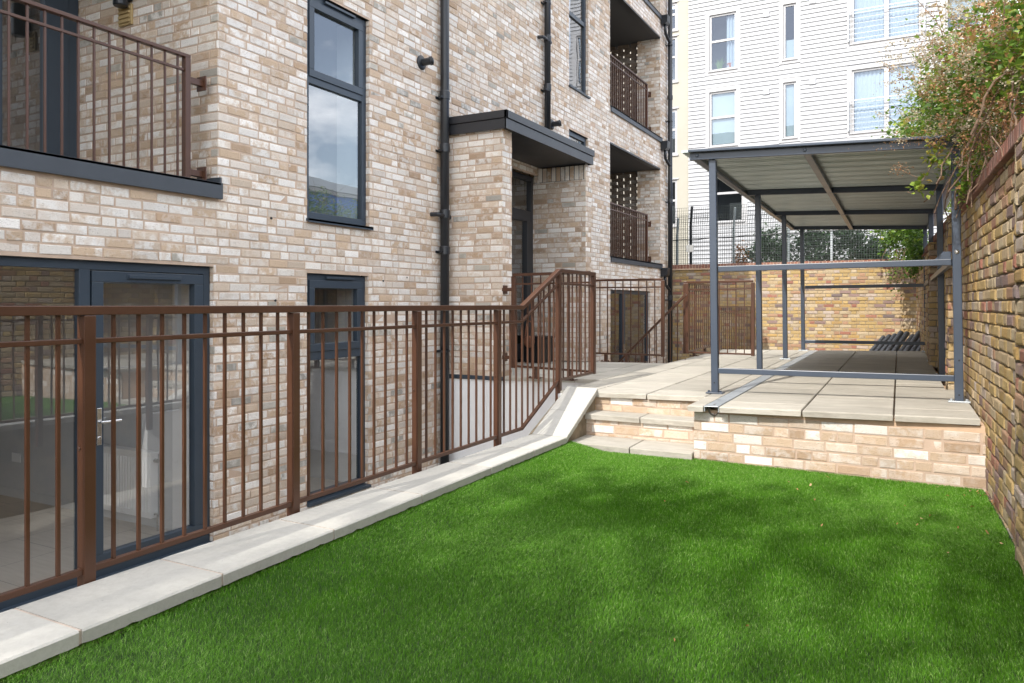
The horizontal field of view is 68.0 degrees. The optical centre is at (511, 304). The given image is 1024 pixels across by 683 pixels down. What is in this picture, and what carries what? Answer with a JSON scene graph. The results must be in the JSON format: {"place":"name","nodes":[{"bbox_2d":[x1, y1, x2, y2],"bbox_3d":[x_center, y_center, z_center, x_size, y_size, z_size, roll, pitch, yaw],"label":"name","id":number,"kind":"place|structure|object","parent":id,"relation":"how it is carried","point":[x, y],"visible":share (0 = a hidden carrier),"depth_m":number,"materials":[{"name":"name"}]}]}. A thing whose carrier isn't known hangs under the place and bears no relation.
{"place":"outdoors","nodes":[
{"label":"outdoors","id":0,"kind":"place"},
{"bbox_2d":[0,441,1023,682],"bbox_3d":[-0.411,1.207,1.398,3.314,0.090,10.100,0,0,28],"label":"lawn","id":1,"kind":"structure","parent":0,"point":[834,490],"depth_m":3.35,"materials":[{"name":"green plant"}]},
{"bbox_2d":[572,397,695,459],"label":"garden steps","id":2,"kind":"structure","parent":1,"relation":"on","point":[658,428],"depth_m":6.71,"materials":[{"name":"beige stone"}]},
{"bbox_2d":[694,408,986,490],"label":"terrace wall","id":3,"kind":"structure","parent":1,"relation":"on","point":[938,454],"depth_m":5.52,"materials":[{"name":"beige brick"}]},
{"bbox_2d":[916,116,1023,576],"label":"boundary wall","id":4,"kind":"structure","parent":1,"relation":"on","point":[992,239],"depth_m":4.68,"materials":[{"name":"brick"}]},
{"bbox_2d":[865,229,928,297],"bbox_3d":[7.134,-1.099,14.106,1.232,2.124,4.164,0,0,28],"label":"climbing vine","id":5,"kind":"object","parent":4,"relation":"attached to","point":[911,241],"visible":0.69,"depth_m":14.30,"materials":[{"name":"green plant"}]},
{"bbox_2d":[871,0,1023,224],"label":"climbing vine","id":6,"kind":"object","parent":4,"relation":"attached to","point":[987,109],"visible":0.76,"depth_m":5.28,"materials":[{"name":"green plant"}]},
{"bbox_2d":[450,349,980,432],"bbox_3d":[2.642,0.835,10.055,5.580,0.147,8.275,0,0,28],"label":"terrace paving","id":7,"kind":"structure","parent":0,"point":[688,379],"depth_m":7.39,"materials":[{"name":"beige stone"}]},
{"bbox_2d":[523,335,552,362],"bbox_3d":[0.386,0.660,11.351,0.350,0.390,0.420,0,0,28],"label":"storage box","id":8,"kind":"object","parent":7,"relation":"on","point":[535,351],"visible":0.33,"depth_m":11.21,"materials":[{"name":"black plastic"}]},
{"bbox_2d":[523,321,534,347],"bbox_3d":[0.251,0.428,11.131,0.176,0.398,0.065,0,0,28],"label":"shoulder bag","id":9,"kind":"object","parent":8,"relation":"hanging from","point":[525,340],"visible":0.57,"depth_m":11.12,"materials":[{"name":"brown leather"}]},
{"bbox_2d":[618,294,686,362],"bbox_3d":[2.085,0.850,11.765,1.250,2.039,0.045,0,0,27],"label":"stair handrail","id":10,"kind":"object","parent":7,"relation":"on","point":[659,320],"visible":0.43,"depth_m":11.66,"materials":[{"name":"brown metal"}]},
{"bbox_2d":[683,281,710,355],"bbox_3d":[3.117,0.235,12.607,0.143,1.189,2.091,0,0,26],"label":"guard railing","id":11,"kind":"object","parent":7,"relation":"on","point":[706,346],"visible":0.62,"depth_m":12.42,"materials":[{"name":"brown metal"}]},
{"bbox_2d":[685,280,754,355],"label":"gate","id":12,"kind":"structure","parent":11,"relation":"attached to","point":[687,351],"depth_m":11.27,"materials":[{"name":"brown metal"}]},
{"bbox_2d":[720,306,750,349],"bbox_3d":[4.468,0.565,15.111,0.048,1.090,3.399,0,0,28],"label":"guard railing","id":13,"kind":"object","parent":7,"relation":"on","point":[733,312],"visible":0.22,"depth_m":15.11,"materials":[{"name":"brown metal"}]},
{"bbox_2d":[704,350,817,415],"bbox_3d":[3.417,0.836,9.590,0.116,0.088,8.204,0,0,27],"label":"drain channel","id":14,"kind":"object","parent":7,"relation":"in","point":[720,401],"visible":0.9,"depth_m":7.21,"materials":[{"name":"metal"}]},
{"bbox_2d":[681,134,976,402],"bbox_3d":[4.243,-0.304,9.654,2.514,2.208,7.475,0,0,28],"label":"cycle shelter","id":15,"kind":"object","parent":7,"relation":"on","point":[840,185],"visible":0.85,"depth_m":7.73,"materials":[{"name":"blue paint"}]},
{"bbox_2d":[688,0,989,263],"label":"clad building","id":16,"kind":"structure","parent":0,"point":[803,71],"depth_m":26.67,"materials":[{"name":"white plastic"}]},
{"bbox_2d":[705,6,739,75],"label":"window","id":17,"kind":"structure","parent":16,"relation":"in","point":[722,30],"depth_m":27.88,"materials":[{"name":"white plastic"}]},
{"bbox_2d":[705,85,739,148],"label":"window","id":18,"kind":"structure","parent":16,"relation":"in","point":[722,108],"depth_m":27.75,"materials":[{"name":"white plastic"}]},
{"bbox_2d":[716,58,730,68],"bbox_3d":[7.767,-8.836,27.869,0.686,0.454,0.228,0,0,28],"label":"potted plant","id":19,"kind":"object","parent":16,"relation":"on","point":[719,65],"visible":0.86,"depth_m":27.88,"materials":[{"name":"green plant"}]},
{"bbox_2d":[717,178,747,225],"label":"window","id":20,"kind":"structure","parent":16,"relation":"in","point":[726,195],"depth_m":28.69,"materials":[{"name":"black glass"}]},
{"bbox_2d":[779,0,799,64],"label":"window","id":21,"kind":"structure","parent":16,"relation":"in","point":[789,14],"depth_m":26.67,"materials":[{"name":"white plastic"}]},
{"bbox_2d":[779,77,799,142],"bbox_3d":[9.993,-6.810,27.087,0.730,2.260,1.320,0,0,28],"label":"window","id":22,"kind":"structure","parent":16,"relation":"in","point":[789,90],"depth_m":26.65,"materials":[{"name":"white plastic"}]},
{"bbox_2d":[847,0,925,48],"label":"window","id":23,"kind":"structure","parent":16,"relation":"in","point":[869,22],"depth_m":25.25,"materials":[{"name":"white glass"}]},
{"bbox_2d":[847,57,925,137],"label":"window","id":24,"kind":"structure","parent":16,"relation":"in","point":[861,101],"depth_m":25.40,"materials":[{"name":"white plastic"}]},
{"bbox_2d":[940,0,986,35],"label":"window","id":25,"kind":"structure","parent":16,"relation":"in","point":[942,1],"depth_m":24.34,"materials":[{"name":"white plastic"}]},
{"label":"ground","id":26,"kind":"structure","parent":0,"visible":0},
{"bbox_2d":[0,0,667,612],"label":"apartment building","id":27,"kind":"structure","parent":26,"relation":"on","point":[220,152],"depth_m":7.49,"materials":[{"name":"beige brick"}]},
{"bbox_2d":[12,452,20,462],"bbox_3d":[-4.983,1.535,7.636,0.150,0.090,0.012,0,0,28],"label":"wall socket","id":28,"kind":"object","parent":27,"relation":"attached to","point":[16,457],"depth_m":7.62,"materials":[{"name":"white plastic"}]},
{"bbox_2d":[0,0,77,157],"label":"balcony door","id":29,"kind":"structure","parent":27,"relation":"in","point":[68,6],"depth_m":7.03,"materials":[{"name":"grey metal"}]},
{"bbox_2d":[0,256,211,612],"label":"patio door","id":30,"kind":"structure","parent":27,"relation":"in","point":[88,282],"depth_m":5.69,"materials":[{"name":"grey metal"}]},
{"bbox_2d":[113,0,132,8],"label":"wall light","id":31,"kind":"object","parent":27,"relation":"attached to","point":[121,4],"visible":1,"depth_m":6.75,"materials":[{"name":"black plastic"}]},
{"bbox_2d":[118,3,132,27],"bbox_3d":[-3.497,-2.618,6.864,0.180,0.185,0.039,0,0,28],"label":"air vent","id":32,"kind":"object","parent":27,"relation":"attached to","point":[125,17],"visible":0.86,"depth_m":6.84,"materials":[{"name":"beige plastic"}]},
{"bbox_2d":[103,444,159,530],"bbox_3d":[-3.505,1.605,6.773,1.091,0.670,0.088,0,0,28],"label":"radiator","id":33,"kind":"object","parent":27,"relation":"on","point":[126,480],"visible":0.56,"depth_m":6.64,"materials":[{"name":"white metal"}]},
{"bbox_2d":[307,274,370,507],"bbox_3d":[-1.772,0.815,7.669,0.145,2.230,0.930,0,0,28],"label":"window","id":34,"kind":"structure","parent":27,"relation":"in","point":[357,283],"depth_m":7.81,"materials":[{"name":"grey metal"}]},
{"bbox_2d":[306,0,373,229],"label":"window","id":35,"kind":"structure","parent":27,"relation":"in","point":[356,92],"depth_m":7.82,"materials":[{"name":"grey metal"}]},
{"bbox_2d":[417,55,433,69],"bbox_3d":[-0.986,-2.835,8.852,0.180,0.168,0.170,0,0,28],"label":"flue terminal","id":36,"kind":"object","parent":27,"relation":"attached to","point":[422,62],"visible":1,"depth_m":8.83,"materials":[{"name":"black plastic"}]},
{"bbox_2d":[430,0,450,464],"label":"drainpipe","id":37,"kind":"object","parent":27,"relation":"attached to","point":[443,214],"visible":0.93,"depth_m":9.15,"materials":[{"name":"black plastic"}]},
{"bbox_2d":[512,171,532,359],"bbox_3d":[-0.248,-0.572,10.651,0.075,2.765,2.297,0,0,28],"label":"entrance door","id":38,"kind":"structure","parent":27,"relation":"in","point":[525,216],"depth_m":11.49,"materials":[{"name":"black metal"}]},
{"bbox_2d":[537,0,551,129],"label":"drainpipe","id":39,"kind":"object","parent":27,"relation":"attached to","point":[546,37],"visible":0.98,"depth_m":11.70,"materials":[{"name":"black plastic"}]},
{"bbox_2d":[502,271,590,380],"bbox_3d":[0.362,0.237,8.607,1.271,1.207,0.134,0,0,42],"label":"guard railing","id":40,"kind":"object","parent":27,"relation":"attached to","point":[512,289],"visible":0.62,"depth_m":8.68,"materials":[{"name":"brown metal"}]},
{"bbox_2d":[551,119,561,129],"bbox_3d":[0.705,-2.860,11.997,0.180,0.168,0.170,0,0,28],"label":"flue terminal","id":41,"kind":"object","parent":27,"relation":"attached to","point":[556,123],"visible":0.88,"depth_m":11.98,"materials":[{"name":"black plastic"}]},
{"bbox_2d":[569,131,585,145],"bbox_3d":[1.083,-2.502,13.048,0.060,0.845,0.810,0,0,28],"label":"window","id":42,"kind":"structure","parent":27,"relation":"in","point":[583,141],"depth_m":13.12,"materials":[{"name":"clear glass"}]},
{"bbox_2d":[569,0,590,98],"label":"window","id":43,"kind":"structure","parent":27,"relation":"in","point":[582,23],"depth_m":13.35,"materials":[{"name":"black metal"}]},
{"bbox_2d":[610,290,647,362],"bbox_3d":[2.383,0.787,15.413,0.110,2.146,2.384,0,0,28],"label":"patio door","id":44,"kind":"structure","parent":27,"relation":"in","point":[619,292],"depth_m":15.13,"materials":[{"name":"grey metal"}]},
{"bbox_2d":[596,278,664,362],"bbox_3d":[1.694,0.233,11.124,1.109,1.225,0.100,0,0,28],"label":"guard railing","id":45,"kind":"object","parent":27,"relation":"attached to","point":[662,287],"visible":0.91,"depth_m":11.09,"materials":[{"name":"brown metal"}]},
{"bbox_2d":[661,0,672,362],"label":"drainpipe","id":46,"kind":"object","parent":27,"relation":"attached to","point":[666,21],"visible":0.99,"depth_m":17.39,"materials":[{"name":"black plastic"}]},
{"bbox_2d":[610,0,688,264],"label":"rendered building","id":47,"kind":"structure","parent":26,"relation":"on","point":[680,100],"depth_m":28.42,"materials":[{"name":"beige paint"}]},
{"bbox_2d":[672,0,678,41],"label":"window","id":48,"kind":"structure","parent":47,"relation":"in","point":[674,11],"depth_m":28.55,"materials":[{"name":"white plastic"}]},
{"bbox_2d":[672,34,678,82],"bbox_3d":[5.845,-9.235,29.170,1.470,1.910,0.980,0,0,28],"label":"window","id":49,"kind":"structure","parent":47,"relation":"in","point":[674,48],"depth_m":28.58,"materials":[{"name":"white plastic"}]},
{"bbox_2d":[672,107,678,155],"bbox_3d":[5.845,-6.500,29.170,1.470,1.920,0.980,0,0,28],"label":"window","id":50,"kind":"structure","parent":47,"relation":"in","point":[674,115],"depth_m":28.59,"materials":[{"name":"white plastic"}]},
{"bbox_2d":[672,178,678,226],"bbox_3d":[5.845,-3.835,29.170,1.470,1.950,0.980,0,0,28],"label":"window","id":51,"kind":"structure","parent":47,"relation":"in","point":[674,182],"depth_m":28.59,"materials":[{"name":"white plastic"}]},
{"bbox_2d":[744,223,799,262],"bbox_3d":[6.231,-0.073,18.200,1.226,4.128,1.455,0,0,-24],"label":"evergreen shrub","id":52,"kind":"object","parent":26,"relation":"on","point":[776,248],"visible":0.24,"depth_m":18.08,"materials":[{"name":"green plant"}]},
{"bbox_2d":[792,230,843,261],"bbox_3d":[7.135,-0.080,17.757,1.306,4.142,1.366,0,0,4],"label":"evergreen shrub","id":53,"kind":"object","parent":26,"relation":"on","point":[815,244],"visible":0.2,"depth_m":17.59,"materials":[{"name":"green plant"}]},
{"bbox_2d":[820,230,870,259],"bbox_3d":[7.628,-0.095,17.368,1.149,4.171,1.229,0,0,28],"label":"evergreen shrub","id":54,"kind":"object","parent":26,"relation":"on","point":[861,238],"visible":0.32,"depth_m":17.27,"materials":[{"name":"green plant"}]},
{"bbox_2d":[855,233,892,259],"bbox_3d":[8.155,0.161,17.041,0.916,3.660,1.317,0,0,6],"label":"evergreen shrub","id":55,"kind":"object","parent":26,"relation":"on","point":[869,256],"visible":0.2,"depth_m":16.89,"materials":[{"name":"green plant"}]},
{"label":"rear path","id":56,"kind":"structure","parent":0,"visible":0},
{"bbox_2d":[869,336,884,350],"bbox_3d":[6.704,0.863,14.141,0.728,0.568,0.100,0,0,-28],"label":"plastic tube","id":57,"kind":"object","parent":56,"relation":"on","point":[874,346],"visible":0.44,"depth_m":14.16,"materials":[{"name":"grey plastic"}]},
{"bbox_2d":[874,334,891,350],"bbox_3d":[6.790,0.847,14.095,0.730,0.598,0.100,0,0,-28],"label":"metal bicycle rack","id":58,"kind":"object","parent":56,"relation":"on","point":[880,346],"visible":0.42,"depth_m":14.13,"materials":[{"name":"grey metal"}]},
{"bbox_2d":[880,333,895,350],"bbox_3d":[6.876,0.837,14.048,0.731,0.617,0.100,0,0,-28],"label":"plastic tube","id":59,"kind":"object","parent":56,"relation":"on","point":[885,346],"visible":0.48,"depth_m":14.10,"materials":[{"name":"grey plastic"}]},
{"bbox_2d":[885,331,903,350],"bbox_3d":[6.962,0.812,14.002,0.733,0.665,0.100,0,0,-28],"label":"bicycle rack","id":60,"kind":"object","parent":56,"relation":"on","point":[899,334],"visible":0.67,"depth_m":14.05,"materials":[{"name":"grey metal"}]},
{"bbox_2d":[891,331,909,352],"bbox_3d":[7.048,0.817,13.955,0.732,0.656,0.100,0,0,-28],"label":"metal bicycle rack","id":61,"kind":"object","parent":56,"relation":"on","point":[903,337],"visible":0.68,"depth_m":14.00,"materials":[{"name":"grey metal"}]},
{"bbox_2d":[896,334,913,354],"bbox_3d":[7.135,0.842,13.909,0.730,0.607,0.100,0,0,-28],"label":"plastic tube","id":62,"kind":"object","parent":56,"relation":"on","point":[902,348],"visible":0.41,"depth_m":13.93,"materials":[{"name":"grey plastic"}]},
{"bbox_2d":[903,331,919,350],"bbox_3d":[7.221,0.812,13.862,0.733,0.665,0.100,0,0,-28],"label":"bicycle rack","id":63,"kind":"object","parent":56,"relation":"on","point":[916,336],"visible":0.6,"depth_m":13.91,"materials":[{"name":"grey metal"}]},
{"bbox_2d":[910,337,920,350],"bbox_3d":[7.307,0.822,13.816,0.732,0.646,0.100,0,0,-28],"label":"plastic tube","id":64,"kind":"object","parent":56,"relation":"on","point":[914,348],"visible":0.25,"depth_m":13.81,"materials":[{"name":"grey plastic"}]},
{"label":"lower patio","id":65,"kind":"structure","parent":0,"visible":0},
{"bbox_2d":[0,386,597,681],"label":"retaining wall","id":66,"kind":"structure","parent":65,"relation":"on","point":[36,632],"depth_m":3.38,"materials":[{"name":"stone"}]},
{"bbox_2d":[0,269,595,601],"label":"guard railing","id":67,"kind":"object","parent":66,"relation":"on","point":[86,341],"visible":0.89,"depth_m":4.10,"materials":[{"name":"brown metal"}]},
{"bbox_2d":[735,240,752,262],"bbox_3d":[5.574,0.220,18.279,0.510,3.540,0.645,0,0,-45],"label":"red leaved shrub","id":68,"kind":"object","parent":65,"relation":"on","point":[738,255],"visible":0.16,"depth_m":18.26,"materials":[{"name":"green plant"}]},
{"bbox_2d":[672,259,916,361],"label":"wall","id":69,"kind":"structure","parent":65,"relation":"on","point":[861,314],"depth_m":16.71,"materials":[{"name":"brick"}]},
{"bbox_2d":[616,204,928,264],"bbox_3d":[5.578,-1.649,17.528,7.231,1.399,0.325,0,0,28],"label":"fence","id":70,"kind":"object","parent":69,"relation":"on","point":[733,248],"visible":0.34,"depth_m":17.53,"materials":[{"name":"black metal"}]},
{"bbox_2d":[686,245,692,251],"bbox_3d":[4.256,-1.343,18.137,0.170,0.165,0.100,0,0,28],"label":"notice board","id":71,"kind":"object","parent":70,"relation":"attached to","point":[689,248],"visible":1,"depth_m":18.09,"materials":[{"name":"metal"}]},
{"bbox_2d":[672,230,835,240],"bbox_3d":[5.415,-1.587,17.485,3.782,0.117,0.037,0,0,28],"label":"black cable","id":72,"kind":"object","parent":70,"relation":"attached to","point":[754,235],"visible":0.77,"depth_m":17.42,"materials":[{"name":"plastic"}]}
]}

